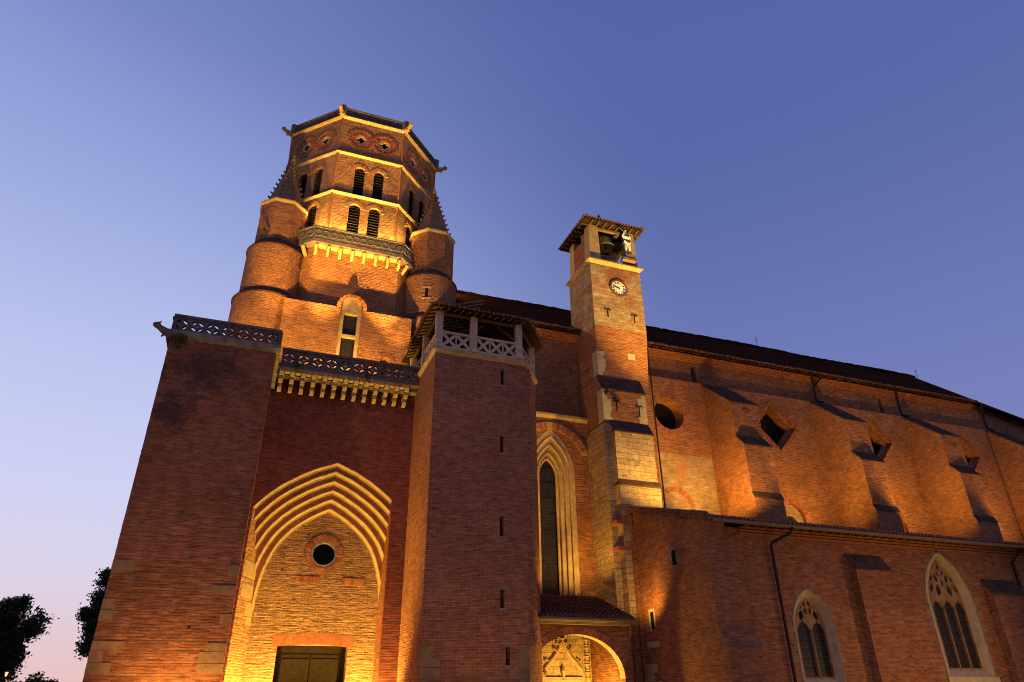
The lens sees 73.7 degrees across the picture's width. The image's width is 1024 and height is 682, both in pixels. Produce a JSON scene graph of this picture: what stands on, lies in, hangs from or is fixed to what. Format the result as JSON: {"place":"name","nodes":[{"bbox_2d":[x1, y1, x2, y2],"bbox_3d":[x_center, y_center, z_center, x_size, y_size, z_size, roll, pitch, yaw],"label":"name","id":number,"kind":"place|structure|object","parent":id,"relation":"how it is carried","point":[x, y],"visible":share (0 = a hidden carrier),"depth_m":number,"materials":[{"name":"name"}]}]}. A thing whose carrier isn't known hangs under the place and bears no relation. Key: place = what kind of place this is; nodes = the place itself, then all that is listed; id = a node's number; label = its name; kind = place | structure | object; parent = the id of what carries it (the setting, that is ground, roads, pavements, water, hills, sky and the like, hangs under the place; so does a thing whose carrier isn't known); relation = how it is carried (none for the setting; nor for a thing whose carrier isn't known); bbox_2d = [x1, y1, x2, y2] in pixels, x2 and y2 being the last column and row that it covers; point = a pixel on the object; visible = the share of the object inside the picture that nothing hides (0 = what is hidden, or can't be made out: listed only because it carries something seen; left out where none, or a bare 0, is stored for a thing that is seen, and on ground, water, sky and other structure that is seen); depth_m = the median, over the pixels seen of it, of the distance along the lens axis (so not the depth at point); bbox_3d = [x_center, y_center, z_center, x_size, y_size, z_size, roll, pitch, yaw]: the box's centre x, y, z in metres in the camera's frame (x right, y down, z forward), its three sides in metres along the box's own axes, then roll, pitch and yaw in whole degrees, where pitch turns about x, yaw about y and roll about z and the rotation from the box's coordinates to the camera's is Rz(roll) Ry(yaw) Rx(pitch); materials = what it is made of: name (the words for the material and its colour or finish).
{"place":"outdoors","nodes":[
{"label":"outdoors","id":0,"kind":"place"},
{"bbox_2d":[0,0,1023,681],"label":"sky","id":1,"kind":"structure","parent":0,"point":[836,180],"materials":[{"name":"blue"}]},
{"bbox_2d":[626,506,1023,681],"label":"chapel range","id":2,"kind":"structure","parent":0,"point":[717,600],"depth_m":35.20,"materials":[{"name":"brick"}]},
{"bbox_2d":[648,609,655,631],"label":"slit window","id":3,"kind":"structure","parent":2,"relation":"in","point":[652,621],"depth_m":36.57,"materials":[{"name":"stone"}]},
{"bbox_2d":[669,546,677,567],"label":"slit window","id":4,"kind":"structure","parent":2,"relation":"in","point":[673,551],"depth_m":35.66,"materials":[{"name":"stone"}]},
{"bbox_2d":[787,588,846,681],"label":"window","id":5,"kind":"structure","parent":2,"relation":"in","point":[816,643],"depth_m":33.95,"materials":[{"name":"stone"}]},
{"bbox_2d":[924,552,1000,681],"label":"window","id":6,"kind":"structure","parent":2,"relation":"in","point":[962,641],"depth_m":37.57,"materials":[{"name":"stone"}]},
{"bbox_2d":[986,430,1023,536],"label":"nave buttress","id":7,"kind":"structure","parent":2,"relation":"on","point":[1008,450],"depth_m":58.26,"materials":[{"name":"brick"}]},
{"label":"ground","id":8,"kind":"structure","parent":0,"visible":0},
{"bbox_2d":[3,669,9,681],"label":"street lamp","id":9,"kind":"object","parent":8,"relation":"on","point":[7,671],"visible":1,"depth_m":52.58,"materials":[{"name":"metal"}]},
{"bbox_2d":[0,594,59,681],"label":"tree","id":10,"kind":"object","parent":8,"relation":"on","point":[14,637],"visible":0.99,"depth_m":54.84,"materials":[{"name":"green plant"}]},
{"bbox_2d":[24,671,58,681],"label":"tree","id":11,"kind":"object","parent":8,"relation":"on","point":[35,677],"visible":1,"depth_m":54.17,"materials":[{"name":"green plant"}]},
{"bbox_2d":[74,567,110,661],"bbox_3d":[-31.968,23.742,53.557,5.254,11.548,4.096,10,-29,-18],"label":"tree","id":12,"kind":"object","parent":8,"relation":"on","point":[88,616],"visible":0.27,"depth_m":53.68,"materials":[{"name":"green plant"}]},
{"bbox_2d":[82,313,283,681],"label":"corner pier","id":13,"kind":"structure","parent":8,"relation":"on","point":[166,611],"depth_m":29.00,"materials":[{"name":"brick"}]},
{"bbox_2d":[170,332,187,348],"bbox_3d":[-15.492,-0.075,31.704,0.908,0.850,0.520,10,-29,-18],"label":"wall plant","id":14,"kind":"object","parent":13,"relation":"attached to","point":[179,340],"depth_m":31.77,"materials":[{"name":"green plant"}]},
{"bbox_2d":[221,347,419,681],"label":"portal","id":15,"kind":"object","parent":8,"relation":"on","point":[318,595],"visible":0.99,"depth_m":35.92,"materials":[{"name":"brick"}]},
{"bbox_2d":[294,362,299,369],"bbox_3d":[-11.656,1.353,37.093,0.434,0.497,0.251,10,-29,-18],"label":"wall plant","id":16,"kind":"object","parent":15,"relation":"attached to","point":[296,366],"depth_m":37.09,"materials":[{"name":"green plant"}]},
{"bbox_2d":[272,645,345,681],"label":"door","id":17,"kind":"structure","parent":15,"relation":"in","point":[293,663],"depth_m":34.09,"materials":[{"name":"brown wood"}]},
{"bbox_2d":[311,541,336,566],"bbox_3d":[-9.953,11.283,36.066,1.360,1.360,0.360,10,-29,-18],"label":"round window","id":18,"kind":"structure","parent":15,"relation":"in","point":[324,553],"depth_m":36.15,"materials":[{"name":"glass"}]},
{"bbox_2d":[397,300,542,681],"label":"stair turret","id":19,"kind":"object","parent":8,"relation":"on","point":[471,603],"visible":0.98,"depth_m":34.02,"materials":[{"name":"brick"}]},
{"bbox_2d":[498,433,505,454],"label":"slit window","id":20,"kind":"structure","parent":19,"relation":"in","point":[501,435],"depth_m":35.80,"materials":[{"name":"stone"}]},
{"bbox_2d":[498,513,505,538],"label":"slit window","id":21,"kind":"structure","parent":19,"relation":"in","point":[501,515],"depth_m":33.89,"materials":[{"name":"stone"}]},
{"bbox_2d":[498,587,506,610],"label":"slit window","id":22,"kind":"structure","parent":19,"relation":"in","point":[501,588],"depth_m":32.30,"materials":[{"name":"stone"}]},
{"bbox_2d":[503,645,512,667],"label":"slit window","id":23,"kind":"structure","parent":19,"relation":"in","point":[507,646],"depth_m":31.19,"materials":[{"name":"stone"}]},
{"bbox_2d":[536,411,596,596],"bbox_3d":[2.197,12.977,41.185,6.100,18.550,1.270,10,-29,-18],"label":"lancet bay","id":24,"kind":"object","parent":8,"relation":"on","point":[566,552],"visible":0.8,"depth_m":42.96,"materials":[{"name":"brick"}]},
{"bbox_2d":[542,635,591,681],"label":"gothic doorway","id":25,"kind":"structure","parent":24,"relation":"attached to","point":[566,658],"depth_m":38.26,"materials":[{"name":"stone"}]},
{"bbox_2d":[538,594,637,681],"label":"porch","id":26,"kind":"object","parent":8,"relation":"on","point":[605,627],"visible":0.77,"depth_m":35.55,"materials":[{"name":"brick"}]},
{"bbox_2d":[558,214,665,681],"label":"clock tower","id":27,"kind":"structure","parent":8,"relation":"on","point":[607,310],"depth_m":45.34,"materials":[{"name":"brick"}]},
{"bbox_2d":[598,234,614,252],"bbox_3d":[7.147,-7.588,52.506,1.402,1.140,1.402,-12,-30,21],"label":"bell","id":28,"kind":"object","parent":27,"relation":"hanging from","point":[606,245],"visible":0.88,"depth_m":52.58,"materials":[{"name":"brown metal"}]},
{"bbox_2d":[600,254,615,261],"bbox_3d":[7.062,-6.039,51.347,1.400,0.800,0.500,10,-29,-18],"label":"bell machinery","id":29,"kind":"object","parent":27,"relation":"on","point":[607,257],"visible":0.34,"depth_m":51.32,"materials":[{"name":"black metal"}]},
{"bbox_2d":[617,225,636,263],"bbox_3d":[8.515,-7.293,51.424,1.528,3.030,0.794,10,-29,-18],"label":"bell striker statue","id":30,"kind":"object","parent":27,"relation":"on","point":[629,258],"visible":1,"depth_m":51.23,"materials":[{"name":"stone"}]},
{"bbox_2d":[455,290,1023,542],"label":"nave","id":31,"kind":"structure","parent":8,"relation":"on","point":[782,389],"depth_m":53.57,"materials":[{"name":"brick"}]},
{"bbox_2d":[277,104,446,377],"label":"bell tower","id":32,"kind":"structure","parent":31,"relation":"on","point":[367,182],"depth_m":47.95,"materials":[{"name":"brick"}]},
{"bbox_2d":[225,155,307,342],"bbox_3d":[-15.907,-4.635,45.495,4.340,20.400,4.340,10,-29,-18],"label":"corner turret","id":33,"kind":"object","parent":32,"relation":"attached to","point":[271,273],"visible":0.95,"depth_m":44.19,"materials":[{"name":"brick"}]},
{"bbox_2d":[300,175,306,198],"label":"louvred window","id":34,"kind":"structure","parent":32,"relation":"in","point":[304,181],"depth_m":50.70,"materials":[{"name":"wood"}]},
{"bbox_2d":[303,143,310,151],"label":"quatrefoil window","id":35,"kind":"structure","parent":32,"relation":"in","point":[308,144],"depth_m":52.34,"materials":[{"name":"stone"}]},
{"bbox_2d":[307,208,316,226],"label":"louvred window","id":36,"kind":"structure","parent":32,"relation":"in","point":[311,222],"depth_m":48.65,"materials":[{"name":"wood"}]},
{"bbox_2d":[313,169,322,194],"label":"louvred window","id":37,"kind":"structure","parent":32,"relation":"in","point":[317,189],"depth_m":50.06,"materials":[{"name":"wood"}]},
{"bbox_2d":[321,136,329,144],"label":"quatrefoil window","id":38,"kind":"structure","parent":32,"relation":"in","point":[324,139],"depth_m":51.73,"materials":[{"name":"stone"}]},
{"bbox_2d":[333,299,362,370],"bbox_3d":[-10.387,0.468,42.878,1.400,7.050,0.340,10,-29,-18],"label":"cross window","id":39,"kind":"structure","parent":32,"relation":"in","point":[348,335],"depth_m":43.50,"materials":[{"name":"stone"}]},
{"bbox_2d":[346,207,359,232],"bbox_3d":[-11.283,-8.433,48.390,0.800,2.750,0.380,10,-29,-18],"label":"louvred window","id":40,"kind":"structure","parent":32,"relation":"in","point":[353,215],"depth_m":48.48,"materials":[{"name":"wood"}]},
{"bbox_2d":[352,169,364,195],"bbox_3d":[-11.262,-11.560,50.055,0.720,2.635,0.380,10,-29,-18],"label":"louvred window","id":41,"kind":"structure","parent":32,"relation":"in","point":[359,176],"depth_m":50.08,"materials":[{"name":"wood"}]},
{"bbox_2d":[356,136,366,143],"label":"quatrefoil window","id":42,"kind":"structure","parent":32,"relation":"in","point":[364,141],"depth_m":51.69,"materials":[{"name":"stone"}]},
{"bbox_2d":[366,211,379,236],"bbox_3d":[-9.972,-8.212,48.830,0.800,2.750,0.380,10,-29,-18],"label":"louvred window","id":43,"kind":"structure","parent":32,"relation":"in","point":[373,218],"depth_m":48.94,"materials":[{"name":"wood"}]},
{"bbox_2d":[372,173,383,199],"bbox_3d":[-9.951,-11.339,50.495,0.720,2.635,0.380,10,-29,-18],"label":"louvred window","id":44,"kind":"structure","parent":32,"relation":"in","point":[378,180],"depth_m":50.52,"materials":[{"name":"wood"}]},
{"bbox_2d":[379,142,389,149],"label":"quatrefoil window","id":45,"kind":"structure","parent":32,"relation":"in","point":[381,145],"depth_m":52.27,"materials":[{"name":"stone"}]},
{"bbox_2d":[405,228,409,247],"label":"louvred window","id":46,"kind":"structure","parent":32,"relation":"in","point":[407,231],"depth_m":50.87,"materials":[{"name":"wood"}]},
{"bbox_2d":[408,191,412,216],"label":"louvred window","id":47,"kind":"structure","parent":32,"relation":"in","point":[410,197],"depth_m":52.36,"materials":[{"name":"wood"}]},
{"bbox_2d":[411,158,415,167],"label":"quatrefoil window","id":48,"kind":"structure","parent":32,"relation":"in","point":[414,164],"depth_m":54.01,"materials":[{"name":"stone"}]},
{"bbox_2d":[418,202,422,224],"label":"louvred window","id":49,"kind":"structure","parent":32,"relation":"in","point":[420,207],"depth_m":53.64,"materials":[{"name":"wood"}]},
{"bbox_2d":[402,188,456,377],"bbox_3d":[-5.984,-2.963,48.828,4.340,20.400,4.340,10,-29,-18],"label":"corner turret","id":50,"kind":"object","parent":32,"relation":"attached to","point":[429,277],"visible":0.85,"depth_m":48.54,"materials":[{"name":"brick"}]},
{"bbox_2d":[422,286,430,298],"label":"slit window","id":51,"kind":"structure","parent":50,"relation":"in","point":[426,287],"depth_m":46.80,"materials":[{"name":"stone"}]},
{"bbox_2d":[662,486,695,509],"bbox_3d":[10.956,11.127,46.240,3.016,2.405,0.647,10,-29,-18],"label":"half round window","id":52,"kind":"structure","parent":31,"relation":"in","point":[670,489],"depth_m":46.46,"materials":[{"name":"brick"}]},
{"bbox_2d":[701,384,787,529],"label":"nave buttress","id":53,"kind":"structure","parent":31,"relation":"attached to","point":[747,482],"depth_m":46.56,"materials":[{"name":"brick"}]},
{"bbox_2d":[784,499,810,530],"bbox_3d":[20.082,12.666,49.303,3.020,2.400,0.647,10,-29,-18],"label":"half round window","id":54,"kind":"structure","parent":31,"relation":"in","point":[793,515],"depth_m":49.53,"materials":[{"name":"brick"}]},
{"bbox_2d":[810,402,904,535],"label":"nave buttress","id":55,"kind":"structure","parent":31,"relation":"attached to","point":[861,492],"depth_m":49.97,"materials":[{"name":"brick"}]},
{"bbox_2d":[900,513,911,531],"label":"half round window","id":56,"kind":"structure","parent":31,"relation":"in","point":[905,520],"depth_m":52.63,"materials":[{"name":"brick"}]},
{"bbox_2d":[901,417,1003,540],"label":"nave buttress","id":57,"kind":"structure","parent":31,"relation":"attached to","point":[957,501],"depth_m":53.10,"materials":[{"name":"brick"}]}
]}

